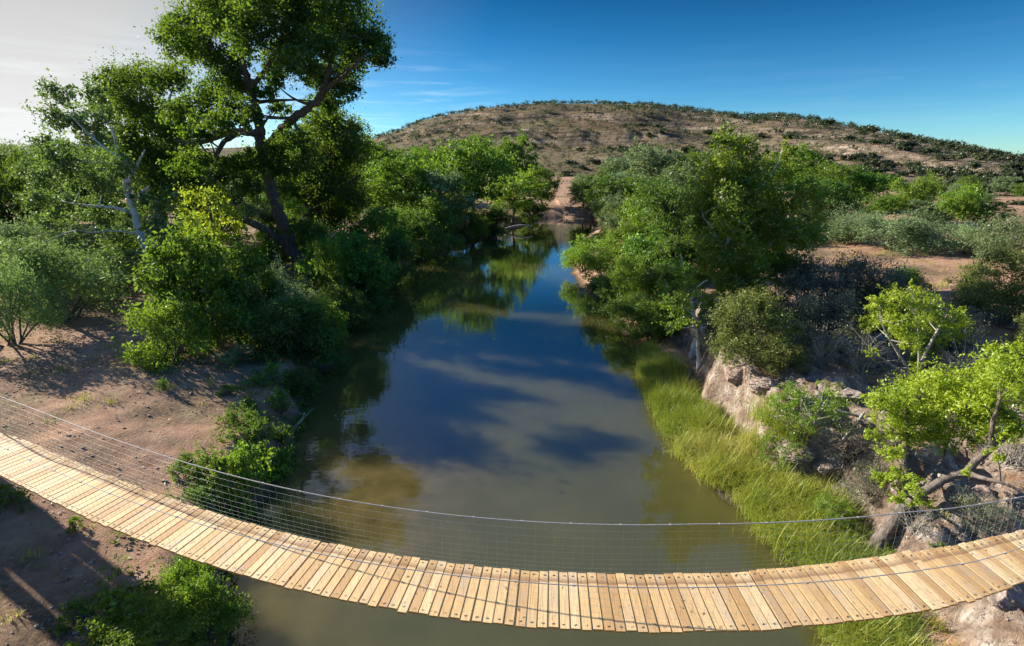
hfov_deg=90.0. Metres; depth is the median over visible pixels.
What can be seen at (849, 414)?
dead branch
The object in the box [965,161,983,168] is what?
juniper bush
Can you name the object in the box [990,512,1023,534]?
boulder
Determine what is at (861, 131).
juniper bush
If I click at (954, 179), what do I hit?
juniper bush
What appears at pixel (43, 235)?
bush
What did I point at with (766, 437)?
shrub
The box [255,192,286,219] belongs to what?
bush
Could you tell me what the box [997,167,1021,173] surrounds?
juniper bush
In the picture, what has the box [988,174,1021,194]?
tree
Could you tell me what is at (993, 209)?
bush
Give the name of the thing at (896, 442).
rock
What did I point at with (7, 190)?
tree
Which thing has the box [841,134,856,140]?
juniper bush
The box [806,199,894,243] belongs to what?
shrub
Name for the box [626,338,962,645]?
bank grass
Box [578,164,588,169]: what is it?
juniper bush
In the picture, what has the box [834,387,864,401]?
boulder
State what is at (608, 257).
bush
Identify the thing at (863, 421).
rock
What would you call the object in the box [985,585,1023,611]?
boulder
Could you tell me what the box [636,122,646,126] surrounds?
juniper bush
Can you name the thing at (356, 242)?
bush
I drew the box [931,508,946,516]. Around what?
rock
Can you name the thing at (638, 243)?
bush
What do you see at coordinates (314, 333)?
bush
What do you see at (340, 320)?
bush
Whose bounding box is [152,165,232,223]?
tree
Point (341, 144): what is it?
cottonwood tree
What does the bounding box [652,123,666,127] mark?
juniper bush
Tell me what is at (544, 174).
tree
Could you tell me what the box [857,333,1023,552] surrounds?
leaning tree
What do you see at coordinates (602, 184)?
tree
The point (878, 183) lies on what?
tree
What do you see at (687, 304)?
bush
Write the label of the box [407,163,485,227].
tree
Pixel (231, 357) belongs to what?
shrub
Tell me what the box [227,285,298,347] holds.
shrub
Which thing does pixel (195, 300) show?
willow bush
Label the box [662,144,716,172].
tree
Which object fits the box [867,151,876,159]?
juniper bush
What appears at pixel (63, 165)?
sycamore tree
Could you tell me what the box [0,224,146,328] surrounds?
mesquite
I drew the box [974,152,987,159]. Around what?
juniper bush
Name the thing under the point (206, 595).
bush
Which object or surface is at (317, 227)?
bush
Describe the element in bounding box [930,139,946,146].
juniper bush
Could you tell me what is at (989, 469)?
rock
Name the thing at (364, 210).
bush
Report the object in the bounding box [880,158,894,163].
juniper bush
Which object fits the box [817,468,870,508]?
twiggy bush
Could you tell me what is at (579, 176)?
tree
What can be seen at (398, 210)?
bush
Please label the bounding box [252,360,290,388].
plant
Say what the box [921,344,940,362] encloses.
brush
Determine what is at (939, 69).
sky
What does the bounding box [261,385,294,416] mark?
plant
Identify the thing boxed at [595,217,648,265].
bush
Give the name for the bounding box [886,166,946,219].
tree
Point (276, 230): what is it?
bush
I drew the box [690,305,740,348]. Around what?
brush
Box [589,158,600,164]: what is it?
juniper bush
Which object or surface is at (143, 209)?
bush
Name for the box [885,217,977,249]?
shrub
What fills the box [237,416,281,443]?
plant
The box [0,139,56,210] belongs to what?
tree
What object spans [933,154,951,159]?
juniper bush
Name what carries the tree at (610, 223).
on the ground at (184, 422)
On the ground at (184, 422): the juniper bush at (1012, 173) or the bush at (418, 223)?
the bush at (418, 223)
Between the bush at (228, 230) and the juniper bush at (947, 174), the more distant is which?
the juniper bush at (947, 174)
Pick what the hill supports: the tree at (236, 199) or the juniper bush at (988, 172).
the juniper bush at (988, 172)
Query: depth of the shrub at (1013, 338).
18.62 m
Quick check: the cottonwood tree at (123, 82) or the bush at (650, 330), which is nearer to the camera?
the bush at (650, 330)
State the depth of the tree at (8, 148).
63.03 m
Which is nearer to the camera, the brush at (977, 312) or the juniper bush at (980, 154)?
the brush at (977, 312)
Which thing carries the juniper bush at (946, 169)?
on the hill
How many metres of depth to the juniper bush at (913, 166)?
161.08 m
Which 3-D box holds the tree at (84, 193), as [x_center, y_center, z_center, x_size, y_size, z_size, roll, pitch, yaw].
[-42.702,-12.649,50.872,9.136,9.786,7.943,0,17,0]
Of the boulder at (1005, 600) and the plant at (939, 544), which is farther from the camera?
the plant at (939, 544)
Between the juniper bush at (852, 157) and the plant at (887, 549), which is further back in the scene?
the juniper bush at (852, 157)
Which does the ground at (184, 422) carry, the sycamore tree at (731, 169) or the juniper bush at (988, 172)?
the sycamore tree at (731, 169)
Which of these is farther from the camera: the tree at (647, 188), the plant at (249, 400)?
the tree at (647, 188)
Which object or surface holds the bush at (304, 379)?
on the ground at (184, 422)
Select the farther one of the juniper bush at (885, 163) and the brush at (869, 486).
the juniper bush at (885, 163)
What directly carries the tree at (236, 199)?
on the ground at (184, 422)
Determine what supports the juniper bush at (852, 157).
on the hill
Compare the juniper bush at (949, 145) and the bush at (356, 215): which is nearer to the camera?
the bush at (356, 215)
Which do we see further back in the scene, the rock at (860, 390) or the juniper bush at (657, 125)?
the juniper bush at (657, 125)
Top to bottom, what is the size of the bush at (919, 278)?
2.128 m
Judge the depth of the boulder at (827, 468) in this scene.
16.12 m
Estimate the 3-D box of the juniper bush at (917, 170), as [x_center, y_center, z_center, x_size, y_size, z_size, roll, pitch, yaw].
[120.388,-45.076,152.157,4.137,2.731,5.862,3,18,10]
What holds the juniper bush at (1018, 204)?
on the hill
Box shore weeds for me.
[77,226,479,645]
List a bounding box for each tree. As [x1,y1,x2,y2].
[0,130,77,200]
[0,138,28,166]
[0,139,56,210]
[0,152,68,232]
[5,68,186,295]
[21,150,125,234]
[69,46,207,239]
[83,143,166,201]
[133,0,401,277]
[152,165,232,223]
[168,179,314,264]
[199,169,270,239]
[231,142,274,183]
[254,90,378,234]
[343,159,407,209]
[352,138,378,178]
[358,147,462,209]
[364,134,402,176]
[377,146,436,171]
[404,143,434,156]
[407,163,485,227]
[423,127,521,231]
[424,147,451,167]
[479,161,553,224]
[483,127,539,185]
[531,158,565,206]
[566,172,611,206]
[567,172,591,191]
[568,179,595,208]
[579,166,651,220]
[586,189,605,213]
[594,154,648,179]
[594,189,647,238]
[602,165,647,201]
[607,161,633,174]
[612,186,660,236]
[619,137,695,184]
[624,168,701,244]
[628,176,684,224]
[653,153,724,215]
[657,163,705,190]
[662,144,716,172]
[671,186,717,235]
[677,119,832,359]
[681,208,724,269]
[744,172,787,205]
[772,139,834,188]
[786,170,871,227]
[795,154,871,198]
[833,166,904,211]
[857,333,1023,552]
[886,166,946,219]
[899,174,957,201]
[933,179,991,223]
[955,175,986,188]
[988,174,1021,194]
[1010,182,1023,197]
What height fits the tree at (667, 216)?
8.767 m
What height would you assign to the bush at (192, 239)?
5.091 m
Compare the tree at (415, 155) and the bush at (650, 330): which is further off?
the tree at (415, 155)
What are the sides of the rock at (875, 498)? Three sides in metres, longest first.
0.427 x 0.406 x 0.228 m
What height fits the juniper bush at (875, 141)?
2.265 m
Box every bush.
[17,208,82,238]
[29,225,64,246]
[54,219,104,253]
[64,566,170,645]
[85,234,179,280]
[90,198,168,228]
[95,582,209,645]
[98,203,278,368]
[99,226,159,275]
[106,203,162,244]
[110,283,216,375]
[155,555,221,605]
[161,220,216,275]
[163,266,225,326]
[164,563,257,645]
[188,230,284,329]
[194,217,246,248]
[238,289,344,368]
[248,234,301,272]
[249,221,303,256]
[254,207,290,236]
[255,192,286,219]
[274,366,321,405]
[280,310,353,373]
[283,220,402,293]
[284,203,323,227]
[288,213,332,270]
[300,228,351,296]
[307,287,352,342]
[313,279,375,332]
[332,247,396,311]
[342,198,418,262]
[342,207,364,221]
[343,224,424,293]
[361,204,380,225]
[371,202,451,259]
[377,197,414,232]
[409,191,468,250]
[453,196,493,238]
[473,203,514,237]
[511,197,549,224]
[557,232,599,273]
[561,170,575,173]
[561,172,574,176]
[565,159,577,164]
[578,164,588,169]
[579,232,634,284]
[582,272,629,316]
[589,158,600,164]
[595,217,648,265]
[596,203,627,238]
[602,285,658,335]
[604,251,658,302]
[614,224,689,280]
[618,297,672,344]
[629,256,703,307]
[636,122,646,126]
[647,288,693,336]
[648,228,708,291]
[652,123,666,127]
[659,127,666,133]
[680,146,688,152]
[702,128,713,133]
[754,132,767,138]
[774,251,888,331]
[782,131,794,137]
[803,320,849,371]
[815,409,885,472]
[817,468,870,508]
[822,118,835,124]
[823,153,837,160]
[833,253,938,335]
[833,324,906,375]
[840,154,847,160]
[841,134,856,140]
[847,153,856,160]
[854,192,913,216]
[855,129,868,134]
[857,155,866,161]
[863,125,879,132]
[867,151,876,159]
[867,158,883,166]
[868,138,881,143]
[868,167,878,174]
[876,167,888,173]
[877,166,892,170]
[878,137,895,143]
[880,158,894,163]
[880,161,902,169]
[882,261,937,293]
[885,497,949,544]
[895,133,910,139]
[895,139,918,147]
[895,170,910,175]
[897,145,913,149]
[901,196,957,224]
[902,160,923,168]
[906,336,995,381]
[907,167,924,175]
[910,164,922,169]
[915,147,939,152]
[917,148,928,154]
[924,166,941,175]
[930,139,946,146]
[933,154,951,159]
[935,145,942,152]
[938,165,956,173]
[940,170,952,177]
[942,144,959,148]
[942,166,952,173]
[946,176,958,182]
[946,199,1021,227]
[947,151,968,158]
[951,174,966,180]
[952,145,963,150]
[953,169,973,175]
[954,164,975,175]
[958,417,1023,472]
[963,173,981,179]
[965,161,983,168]
[967,147,986,154]
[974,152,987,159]
[979,169,997,177]
[980,189,995,193]
[981,173,1001,182]
[984,153,1000,159]
[986,149,999,156]
[996,151,1010,158]
[996,169,1023,178]
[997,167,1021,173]
[999,154,1021,161]
[999,175,1023,183]
[1004,161,1022,170]
[1006,200,1023,205]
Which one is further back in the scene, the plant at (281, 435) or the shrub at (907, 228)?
the shrub at (907, 228)
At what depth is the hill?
286.92 m
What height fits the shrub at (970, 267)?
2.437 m
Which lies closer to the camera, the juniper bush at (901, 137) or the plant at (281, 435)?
the plant at (281, 435)
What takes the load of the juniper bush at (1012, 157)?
on the hill
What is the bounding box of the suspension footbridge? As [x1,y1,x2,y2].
[0,397,1023,633]
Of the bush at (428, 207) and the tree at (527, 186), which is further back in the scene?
the tree at (527, 186)
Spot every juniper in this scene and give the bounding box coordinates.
[697,279,817,380]
[748,314,819,376]
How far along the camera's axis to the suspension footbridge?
8.44 m
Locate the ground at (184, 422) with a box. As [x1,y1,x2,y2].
[0,176,1023,645]
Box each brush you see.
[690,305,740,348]
[760,248,850,327]
[778,283,885,363]
[801,242,924,328]
[841,454,893,508]
[850,268,946,329]
[868,352,895,369]
[900,296,996,353]
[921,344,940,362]
[949,481,1023,537]
[952,299,996,322]
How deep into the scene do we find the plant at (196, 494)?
14.86 m
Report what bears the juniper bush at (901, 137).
on the hill
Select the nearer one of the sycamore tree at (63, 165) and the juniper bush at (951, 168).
the sycamore tree at (63, 165)
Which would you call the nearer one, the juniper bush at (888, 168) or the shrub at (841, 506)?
the shrub at (841, 506)
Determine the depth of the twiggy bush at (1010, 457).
14.53 m
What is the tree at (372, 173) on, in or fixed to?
on the ground at (184, 422)
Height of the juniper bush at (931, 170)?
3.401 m
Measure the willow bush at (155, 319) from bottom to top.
4.058 m
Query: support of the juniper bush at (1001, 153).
on the hill
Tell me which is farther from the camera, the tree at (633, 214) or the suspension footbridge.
the tree at (633, 214)
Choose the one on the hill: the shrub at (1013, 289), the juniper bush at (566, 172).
the juniper bush at (566, 172)
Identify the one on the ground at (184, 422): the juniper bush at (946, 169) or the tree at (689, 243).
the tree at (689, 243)
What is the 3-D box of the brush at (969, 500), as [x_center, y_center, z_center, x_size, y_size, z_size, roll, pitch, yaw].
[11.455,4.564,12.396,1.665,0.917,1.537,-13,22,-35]
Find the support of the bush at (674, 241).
on the ground at (184, 422)
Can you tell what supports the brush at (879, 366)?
on the ground at (184, 422)
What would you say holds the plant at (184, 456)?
on the ground at (184, 422)
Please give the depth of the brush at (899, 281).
22.45 m
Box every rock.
[856,387,865,393]
[859,419,869,424]
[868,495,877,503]
[886,437,900,445]
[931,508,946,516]
[947,527,961,535]
[957,531,969,541]
[985,466,995,472]
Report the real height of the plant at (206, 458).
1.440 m
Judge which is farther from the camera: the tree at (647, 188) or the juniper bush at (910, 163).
the juniper bush at (910, 163)
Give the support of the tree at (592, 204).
on the ground at (184, 422)
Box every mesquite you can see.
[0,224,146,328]
[0,231,28,299]
[0,244,80,346]
[67,241,148,304]
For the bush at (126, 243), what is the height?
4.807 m
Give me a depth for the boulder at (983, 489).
14.03 m
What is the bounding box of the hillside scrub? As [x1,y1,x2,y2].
[371,98,1023,192]
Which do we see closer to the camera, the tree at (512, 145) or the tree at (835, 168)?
the tree at (835, 168)
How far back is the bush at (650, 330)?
30.32 m
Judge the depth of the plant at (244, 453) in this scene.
16.33 m
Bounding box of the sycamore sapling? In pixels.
[651,243,717,372]
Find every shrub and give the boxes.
[0,207,92,278]
[211,341,258,372]
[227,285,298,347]
[230,246,327,321]
[742,379,862,440]
[757,420,813,472]
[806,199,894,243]
[807,492,854,539]
[845,209,953,256]
[850,278,975,380]
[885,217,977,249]
[913,213,1022,259]
[930,208,956,223]
[939,238,1023,335]
[942,258,1008,299]
[948,181,964,194]
[957,204,1023,269]
[981,192,1001,202]
[998,310,1023,370]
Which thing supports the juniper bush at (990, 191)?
on the hill
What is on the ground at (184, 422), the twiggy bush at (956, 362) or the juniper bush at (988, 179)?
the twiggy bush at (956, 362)
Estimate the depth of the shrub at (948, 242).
41.27 m
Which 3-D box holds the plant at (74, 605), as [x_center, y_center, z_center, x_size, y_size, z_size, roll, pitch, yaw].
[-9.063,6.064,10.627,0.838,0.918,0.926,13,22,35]
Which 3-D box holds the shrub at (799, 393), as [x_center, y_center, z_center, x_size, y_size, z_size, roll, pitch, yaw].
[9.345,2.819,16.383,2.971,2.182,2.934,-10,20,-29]
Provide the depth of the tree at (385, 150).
108.54 m
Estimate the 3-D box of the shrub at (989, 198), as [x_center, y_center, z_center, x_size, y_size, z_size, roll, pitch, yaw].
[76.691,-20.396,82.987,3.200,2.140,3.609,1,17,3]
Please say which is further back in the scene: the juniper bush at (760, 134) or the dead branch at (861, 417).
the juniper bush at (760, 134)
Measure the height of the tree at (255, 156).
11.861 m
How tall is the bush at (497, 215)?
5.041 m
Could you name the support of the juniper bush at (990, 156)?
on the hill
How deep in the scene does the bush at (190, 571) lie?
11.79 m
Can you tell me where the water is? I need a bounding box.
[225,218,834,645]
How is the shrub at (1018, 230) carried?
on the ground at (184, 422)
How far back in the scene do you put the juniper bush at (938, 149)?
178.51 m
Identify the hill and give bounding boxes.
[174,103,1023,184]
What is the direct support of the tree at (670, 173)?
on the ground at (184, 422)
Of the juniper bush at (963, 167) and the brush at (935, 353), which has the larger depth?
the juniper bush at (963, 167)
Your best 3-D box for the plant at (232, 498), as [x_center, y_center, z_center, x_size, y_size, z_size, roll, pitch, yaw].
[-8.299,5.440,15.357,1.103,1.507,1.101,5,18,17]
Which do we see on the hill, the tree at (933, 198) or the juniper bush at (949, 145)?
the juniper bush at (949, 145)
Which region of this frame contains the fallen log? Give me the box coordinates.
[507,224,531,228]
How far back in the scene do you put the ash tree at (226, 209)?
36.85 m
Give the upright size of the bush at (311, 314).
3.893 m
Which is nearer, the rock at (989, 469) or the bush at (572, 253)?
the rock at (989, 469)
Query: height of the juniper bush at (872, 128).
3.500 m
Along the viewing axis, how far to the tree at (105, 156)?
94.09 m
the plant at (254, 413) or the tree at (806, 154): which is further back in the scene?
the tree at (806, 154)
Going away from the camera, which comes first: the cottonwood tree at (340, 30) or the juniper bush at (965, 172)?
the cottonwood tree at (340, 30)
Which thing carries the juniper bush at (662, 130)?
on the hill
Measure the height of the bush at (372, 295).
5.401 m
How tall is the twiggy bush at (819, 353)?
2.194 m
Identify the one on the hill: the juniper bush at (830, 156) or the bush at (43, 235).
the juniper bush at (830, 156)
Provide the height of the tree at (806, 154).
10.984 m
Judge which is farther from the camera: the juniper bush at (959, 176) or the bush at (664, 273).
the juniper bush at (959, 176)
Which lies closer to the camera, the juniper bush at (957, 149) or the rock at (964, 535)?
the rock at (964, 535)
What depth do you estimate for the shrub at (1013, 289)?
21.23 m
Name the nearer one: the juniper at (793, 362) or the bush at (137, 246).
the juniper at (793, 362)
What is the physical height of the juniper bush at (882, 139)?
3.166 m
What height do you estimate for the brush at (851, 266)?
4.007 m
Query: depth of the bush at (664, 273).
33.68 m
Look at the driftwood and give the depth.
20.52 m
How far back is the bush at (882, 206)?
57.59 m
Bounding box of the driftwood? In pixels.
[292,412,308,433]
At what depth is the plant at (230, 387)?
21.11 m
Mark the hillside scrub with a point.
(812, 119)
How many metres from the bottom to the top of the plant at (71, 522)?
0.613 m
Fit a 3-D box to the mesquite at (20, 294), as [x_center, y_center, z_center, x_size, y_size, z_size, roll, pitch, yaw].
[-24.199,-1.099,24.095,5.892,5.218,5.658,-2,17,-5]
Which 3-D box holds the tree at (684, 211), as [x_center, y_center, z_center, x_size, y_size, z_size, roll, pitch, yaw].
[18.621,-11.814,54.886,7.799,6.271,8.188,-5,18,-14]
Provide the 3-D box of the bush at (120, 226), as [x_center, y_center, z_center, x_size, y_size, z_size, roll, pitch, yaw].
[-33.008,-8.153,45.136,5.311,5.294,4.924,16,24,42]
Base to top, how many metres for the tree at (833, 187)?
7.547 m
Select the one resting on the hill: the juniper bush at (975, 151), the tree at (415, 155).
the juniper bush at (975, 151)
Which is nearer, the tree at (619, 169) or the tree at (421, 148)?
the tree at (619, 169)
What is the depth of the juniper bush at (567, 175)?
215.19 m
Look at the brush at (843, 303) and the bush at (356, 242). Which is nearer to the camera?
the brush at (843, 303)
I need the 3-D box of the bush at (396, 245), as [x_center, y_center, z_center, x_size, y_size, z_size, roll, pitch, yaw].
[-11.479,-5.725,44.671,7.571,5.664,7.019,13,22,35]
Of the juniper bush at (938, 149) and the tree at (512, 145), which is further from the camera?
the juniper bush at (938, 149)
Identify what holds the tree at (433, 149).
on the ground at (184, 422)
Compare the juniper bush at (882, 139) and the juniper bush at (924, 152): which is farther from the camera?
the juniper bush at (882, 139)
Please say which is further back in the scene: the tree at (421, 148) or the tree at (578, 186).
the tree at (421, 148)
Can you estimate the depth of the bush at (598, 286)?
37.05 m
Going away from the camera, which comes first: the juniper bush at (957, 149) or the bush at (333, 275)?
the bush at (333, 275)
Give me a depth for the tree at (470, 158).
69.47 m
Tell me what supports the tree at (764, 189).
on the ground at (184, 422)
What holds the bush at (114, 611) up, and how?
on the ground at (184, 422)
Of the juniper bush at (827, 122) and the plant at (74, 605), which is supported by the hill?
the juniper bush at (827, 122)
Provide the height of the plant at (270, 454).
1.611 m
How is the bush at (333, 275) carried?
on the ground at (184, 422)
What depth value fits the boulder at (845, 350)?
20.74 m
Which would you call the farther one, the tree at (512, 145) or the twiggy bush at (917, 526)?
the tree at (512, 145)
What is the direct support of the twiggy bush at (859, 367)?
on the ground at (184, 422)
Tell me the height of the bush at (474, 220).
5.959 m
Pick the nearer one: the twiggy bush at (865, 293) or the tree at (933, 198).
the twiggy bush at (865, 293)
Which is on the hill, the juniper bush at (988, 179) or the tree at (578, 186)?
the juniper bush at (988, 179)
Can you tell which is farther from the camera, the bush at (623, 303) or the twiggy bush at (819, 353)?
the bush at (623, 303)
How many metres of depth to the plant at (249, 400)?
20.38 m
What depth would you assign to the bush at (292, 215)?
63.95 m
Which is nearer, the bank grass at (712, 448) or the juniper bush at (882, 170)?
the bank grass at (712, 448)
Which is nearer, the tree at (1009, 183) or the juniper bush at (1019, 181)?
the tree at (1009, 183)
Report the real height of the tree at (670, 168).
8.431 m
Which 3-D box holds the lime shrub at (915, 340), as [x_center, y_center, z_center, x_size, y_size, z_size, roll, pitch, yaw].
[14.282,0.271,18.348,5.225,4.358,3.104,-6,19,-20]
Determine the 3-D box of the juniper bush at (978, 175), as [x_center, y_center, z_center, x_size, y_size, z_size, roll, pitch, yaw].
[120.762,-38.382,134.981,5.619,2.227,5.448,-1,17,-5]
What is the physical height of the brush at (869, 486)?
1.346 m
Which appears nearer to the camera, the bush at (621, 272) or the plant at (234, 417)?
the plant at (234, 417)
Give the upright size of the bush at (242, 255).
5.884 m
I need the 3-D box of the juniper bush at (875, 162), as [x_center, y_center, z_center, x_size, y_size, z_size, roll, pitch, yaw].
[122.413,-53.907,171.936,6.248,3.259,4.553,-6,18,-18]
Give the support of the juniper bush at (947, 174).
on the hill
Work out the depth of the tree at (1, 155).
117.31 m
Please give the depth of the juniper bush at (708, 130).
270.93 m
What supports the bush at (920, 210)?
on the ground at (184, 422)
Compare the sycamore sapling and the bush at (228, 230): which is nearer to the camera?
the sycamore sapling
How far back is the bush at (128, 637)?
10.14 m
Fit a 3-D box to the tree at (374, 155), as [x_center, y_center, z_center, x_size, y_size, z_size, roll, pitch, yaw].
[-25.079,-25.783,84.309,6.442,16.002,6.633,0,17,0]
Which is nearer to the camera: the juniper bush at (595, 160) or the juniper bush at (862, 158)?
the juniper bush at (862, 158)
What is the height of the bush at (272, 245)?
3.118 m
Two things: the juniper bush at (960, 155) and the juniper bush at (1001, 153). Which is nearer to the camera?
the juniper bush at (960, 155)
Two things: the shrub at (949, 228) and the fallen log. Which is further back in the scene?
the fallen log
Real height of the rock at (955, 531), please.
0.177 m
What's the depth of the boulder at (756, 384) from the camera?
18.75 m
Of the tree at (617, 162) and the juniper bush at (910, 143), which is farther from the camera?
the juniper bush at (910, 143)
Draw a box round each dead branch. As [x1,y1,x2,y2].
[831,409,870,420]
[833,411,880,450]
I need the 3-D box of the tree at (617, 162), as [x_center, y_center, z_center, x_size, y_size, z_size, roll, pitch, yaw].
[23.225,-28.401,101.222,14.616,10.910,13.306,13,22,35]
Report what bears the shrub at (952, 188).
on the ground at (184, 422)
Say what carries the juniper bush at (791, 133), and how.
on the hill
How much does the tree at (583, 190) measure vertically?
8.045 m
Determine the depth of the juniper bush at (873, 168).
152.12 m
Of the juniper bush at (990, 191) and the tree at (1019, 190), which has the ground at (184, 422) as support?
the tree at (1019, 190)
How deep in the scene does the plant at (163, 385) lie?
20.70 m
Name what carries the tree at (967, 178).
on the ground at (184, 422)
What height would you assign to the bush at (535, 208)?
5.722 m
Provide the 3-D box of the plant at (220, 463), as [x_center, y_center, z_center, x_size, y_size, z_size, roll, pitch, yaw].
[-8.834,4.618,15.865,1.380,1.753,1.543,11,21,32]
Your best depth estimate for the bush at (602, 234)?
61.48 m
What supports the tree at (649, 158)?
on the ground at (184, 422)
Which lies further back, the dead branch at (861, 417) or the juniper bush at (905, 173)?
the juniper bush at (905, 173)
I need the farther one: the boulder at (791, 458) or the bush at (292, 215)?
the bush at (292, 215)
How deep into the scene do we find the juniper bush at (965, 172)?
140.89 m
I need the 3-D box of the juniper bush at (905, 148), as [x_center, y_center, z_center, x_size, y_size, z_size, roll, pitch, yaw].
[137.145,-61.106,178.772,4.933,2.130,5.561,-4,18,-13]
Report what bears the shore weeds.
on the ground at (184, 422)
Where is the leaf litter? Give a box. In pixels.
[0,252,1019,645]
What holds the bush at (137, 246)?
on the ground at (184, 422)
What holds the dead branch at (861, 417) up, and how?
on the ground at (184, 422)
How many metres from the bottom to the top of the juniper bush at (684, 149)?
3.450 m
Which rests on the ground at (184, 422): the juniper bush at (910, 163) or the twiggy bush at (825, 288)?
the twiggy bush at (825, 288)
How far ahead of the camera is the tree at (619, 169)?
100.16 m
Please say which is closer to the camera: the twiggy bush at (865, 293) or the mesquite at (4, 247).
the twiggy bush at (865, 293)
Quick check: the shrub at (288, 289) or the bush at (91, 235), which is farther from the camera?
the bush at (91, 235)
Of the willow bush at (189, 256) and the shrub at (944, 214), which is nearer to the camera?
the willow bush at (189, 256)
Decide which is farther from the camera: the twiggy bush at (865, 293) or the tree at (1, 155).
the tree at (1, 155)
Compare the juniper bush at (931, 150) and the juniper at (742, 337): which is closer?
the juniper at (742, 337)
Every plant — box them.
[0,481,35,514]
[47,593,102,639]
[65,515,83,533]
[152,375,176,390]
[162,446,198,486]
[179,476,238,513]
[181,446,233,485]
[205,450,255,495]
[214,382,237,396]
[214,484,254,521]
[224,410,244,428]
[224,440,273,500]
[237,405,263,427]
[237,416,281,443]
[239,394,258,410]
[250,439,294,483]
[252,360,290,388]
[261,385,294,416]
[272,424,303,451]
[868,547,894,556]
[928,539,946,547]
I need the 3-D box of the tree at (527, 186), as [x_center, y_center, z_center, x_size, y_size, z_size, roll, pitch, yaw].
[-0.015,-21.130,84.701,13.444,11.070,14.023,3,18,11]
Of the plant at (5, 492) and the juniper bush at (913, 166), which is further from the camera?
the juniper bush at (913, 166)
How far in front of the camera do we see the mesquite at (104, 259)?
32.42 m
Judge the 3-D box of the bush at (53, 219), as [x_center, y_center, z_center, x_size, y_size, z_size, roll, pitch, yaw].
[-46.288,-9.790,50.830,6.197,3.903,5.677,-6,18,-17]
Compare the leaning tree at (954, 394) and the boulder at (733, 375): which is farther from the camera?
the boulder at (733, 375)
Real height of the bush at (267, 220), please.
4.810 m
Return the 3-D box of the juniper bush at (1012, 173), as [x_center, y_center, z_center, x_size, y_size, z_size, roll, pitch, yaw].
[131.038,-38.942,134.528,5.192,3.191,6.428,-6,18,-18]
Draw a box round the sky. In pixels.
[0,0,1023,155]
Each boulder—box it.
[723,364,742,384]
[749,377,776,395]
[774,440,815,463]
[812,459,840,477]
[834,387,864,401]
[838,345,850,354]
[966,485,996,504]
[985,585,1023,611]
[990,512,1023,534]
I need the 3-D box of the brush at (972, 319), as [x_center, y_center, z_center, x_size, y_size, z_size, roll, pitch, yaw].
[17.048,0.118,20.170,3.181,2.319,3.181,-15,23,-39]
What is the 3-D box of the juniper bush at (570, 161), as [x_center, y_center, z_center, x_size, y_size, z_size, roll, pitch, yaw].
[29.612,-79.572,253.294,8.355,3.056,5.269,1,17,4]
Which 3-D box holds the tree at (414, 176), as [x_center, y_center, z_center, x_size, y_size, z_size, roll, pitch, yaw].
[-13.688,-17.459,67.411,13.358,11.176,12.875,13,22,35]
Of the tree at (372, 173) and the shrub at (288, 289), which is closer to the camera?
the shrub at (288, 289)
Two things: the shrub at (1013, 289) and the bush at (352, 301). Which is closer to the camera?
the shrub at (1013, 289)
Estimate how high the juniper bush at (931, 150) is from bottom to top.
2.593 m
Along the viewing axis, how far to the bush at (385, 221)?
47.19 m
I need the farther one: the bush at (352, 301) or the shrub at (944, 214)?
the shrub at (944, 214)
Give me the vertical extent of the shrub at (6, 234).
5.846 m
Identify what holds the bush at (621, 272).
on the ground at (184, 422)
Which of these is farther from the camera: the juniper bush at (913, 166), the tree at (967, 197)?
the juniper bush at (913, 166)
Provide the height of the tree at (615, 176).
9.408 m
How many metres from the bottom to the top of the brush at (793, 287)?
4.054 m
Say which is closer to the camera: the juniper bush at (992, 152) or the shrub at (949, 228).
the shrub at (949, 228)
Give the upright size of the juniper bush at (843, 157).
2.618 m
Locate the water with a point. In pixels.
(489, 376)
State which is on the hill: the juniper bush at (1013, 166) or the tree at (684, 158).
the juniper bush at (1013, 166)
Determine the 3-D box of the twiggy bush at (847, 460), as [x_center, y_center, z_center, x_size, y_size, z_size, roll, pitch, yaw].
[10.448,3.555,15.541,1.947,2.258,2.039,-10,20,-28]

